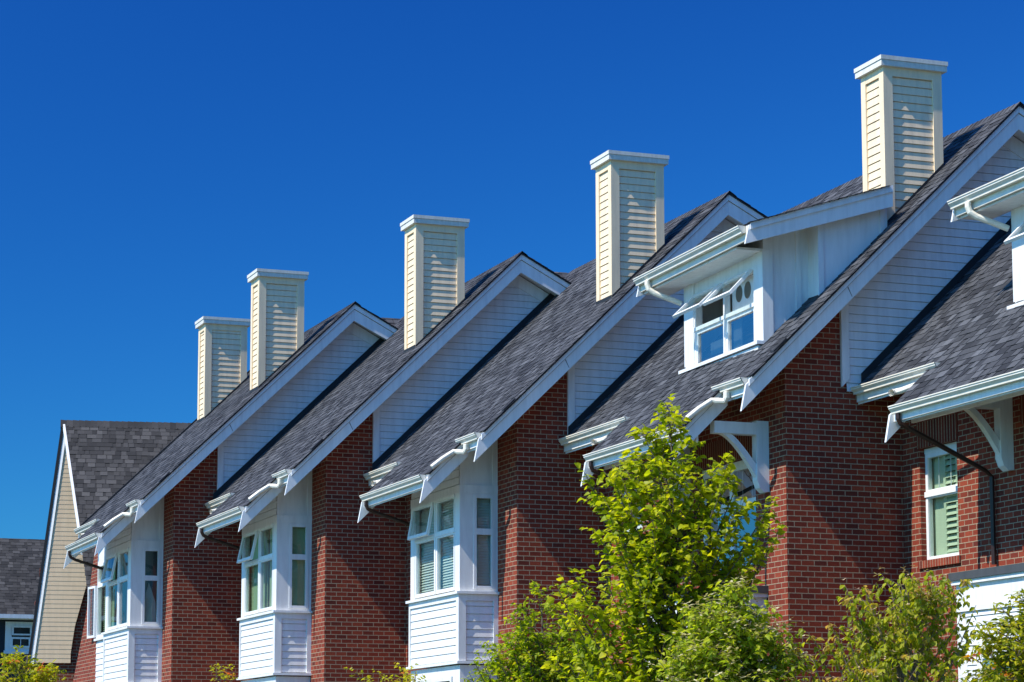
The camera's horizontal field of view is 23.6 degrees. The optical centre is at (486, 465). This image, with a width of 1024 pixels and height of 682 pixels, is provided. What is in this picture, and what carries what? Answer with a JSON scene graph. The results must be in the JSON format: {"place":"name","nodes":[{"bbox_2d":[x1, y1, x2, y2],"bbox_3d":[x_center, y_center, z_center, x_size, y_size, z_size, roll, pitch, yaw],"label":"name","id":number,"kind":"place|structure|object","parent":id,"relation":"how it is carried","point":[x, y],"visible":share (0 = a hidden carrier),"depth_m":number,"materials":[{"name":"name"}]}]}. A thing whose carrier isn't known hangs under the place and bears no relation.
{"place":"outdoors","nodes":[
{"label":"outdoors","id":0,"kind":"place"},
{"bbox_2d":[27,420,190,681],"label":"gabled house","id":1,"kind":"structure","parent":0,"point":[99,464],"depth_m":60.45,"materials":[{"name":"beige paint"}]},
{"bbox_2d":[0,0,1023,539],"label":"sky","id":2,"kind":"structure","parent":0,"point":[156,155],"materials":[{"name":"blue"}]},
{"label":"ground","id":3,"kind":"structure","parent":0,"visible":0},
{"bbox_2d":[0,538,44,681],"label":"house","id":4,"kind":"structure","parent":3,"relation":"on","point":[20,562],"depth_m":80.12,"materials":[{"name":"grey paint"}]},
{"bbox_2d":[3,622,32,653],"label":"window","id":5,"kind":"structure","parent":4,"relation":"in","point":[16,633],"depth_m":79.51,"materials":[{"name":"white paint"}]},
{"bbox_2d":[0,645,66,681],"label":"shrub","id":6,"kind":"object","parent":3,"relation":"on","point":[17,663],"visible":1,"depth_m":39.90,"materials":[{"name":"green plant"}]},
{"bbox_2d":[209,663,237,681],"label":"shrub","id":7,"kind":"object","parent":3,"relation":"on","point":[223,677],"visible":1,"depth_m":45.15,"materials":[{"name":"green plant"}]},
{"bbox_2d":[63,268,397,681],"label":"townhouse","id":8,"kind":"structure","parent":3,"relation":"on","point":[164,599],"depth_m":49.93,"materials":[{"name":"red brick"}]},
{"bbox_2d":[100,496,163,681],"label":"bay window","id":9,"kind":"structure","parent":8,"relation":"in","point":[132,636],"depth_m":49.75,"materials":[{"name":"white paint"}]},
{"bbox_2d":[195,214,570,681],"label":"townhouse","id":10,"kind":"structure","parent":3,"relation":"on","point":[323,592],"depth_m":44.87,"materials":[{"name":"red brick"}]},
{"bbox_2d":[236,470,311,681],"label":"bay window","id":11,"kind":"structure","parent":10,"relation":"in","point":[276,545],"depth_m":44.91,"materials":[{"name":"white paint"}]},
{"bbox_2d":[345,662,426,681],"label":"shrub","id":12,"kind":"object","parent":3,"relation":"on","point":[406,677],"visible":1,"depth_m":40.02,"materials":[{"name":"green plant"}]},
{"bbox_2d":[461,580,593,681],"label":"garden tree","id":13,"kind":"object","parent":3,"relation":"on","point":[519,667],"visible":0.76,"depth_m":33.96,"materials":[{"name":"green plant"}]},
{"bbox_2d":[357,150,767,681],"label":"townhouse","id":14,"kind":"structure","parent":3,"relation":"on","point":[475,464],"depth_m":40.27,"materials":[{"name":"red brick"}]},
{"bbox_2d":[406,439,498,681],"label":"bay window","id":15,"kind":"structure","parent":14,"relation":"in","point":[446,627],"depth_m":40.22,"materials":[{"name":"white paint"}]},
{"bbox_2d":[541,393,787,681],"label":"garden tree","id":16,"kind":"object","parent":3,"relation":"on","point":[652,586],"visible":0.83,"depth_m":30.94,"materials":[{"name":"green plant"}]},
{"bbox_2d":[645,575,813,681],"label":"dogwood","id":17,"kind":"object","parent":3,"relation":"on","point":[730,650],"visible":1,"depth_m":26.81,"materials":[{"name":"green plant"}]},
{"bbox_2d":[558,54,1023,681],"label":"townhouse","id":18,"kind":"structure","parent":3,"relation":"on","point":[768,346],"depth_m":34.73,"materials":[{"name":"red brick"}]},
{"bbox_2d":[606,463,642,595],"bbox_3d":[2.301,1.020,38.943,0.516,2.040,1.050,3,-8,-20],"label":"window","id":19,"kind":"structure","parent":18,"relation":"in","point":[624,479],"depth_m":39.15,"materials":[{"name":"glass"}]},
{"bbox_2d":[695,435,757,575],"bbox_3d":[3.552,0.606,35.706,0.195,2.020,2.040,3,-8,-20],"label":"window","id":20,"kind":"structure","parent":18,"relation":"in","point":[715,449],"depth_m":35.85,"materials":[{"name":"white paint"}]},
{"bbox_2d":[786,565,979,681],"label":"dogwood","id":21,"kind":"object","parent":3,"relation":"on","point":[909,636],"visible":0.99,"depth_m":26.93,"materials":[{"name":"green plant"}]},
{"bbox_2d":[850,167,1023,681],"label":"townhouse","id":22,"kind":"structure","parent":3,"relation":"on","point":[947,363],"depth_m":32.49,"materials":[{"name":"red brick"}]},
{"bbox_2d":[916,413,960,568],"bbox_3d":[6.257,0.378,33.804,0.255,2.040,1.340,3,-8,-20],"label":"window","id":23,"kind":"structure","parent":22,"relation":"in","point":[938,494],"depth_m":33.82,"materials":[{"name":"white paint"}]},
{"bbox_2d":[1020,396,1023,551],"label":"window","id":24,"kind":"structure","parent":22,"relation":"in","point":[1021,397],"depth_m":31.74,"materials":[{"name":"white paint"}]},
{"bbox_2d":[945,588,1023,681],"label":"maple","id":25,"kind":"object","parent":3,"relation":"on","point":[1010,669],"visible":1,"depth_m":23.91,"materials":[{"name":"green leaves"},{"name":"bark"}]}
]}

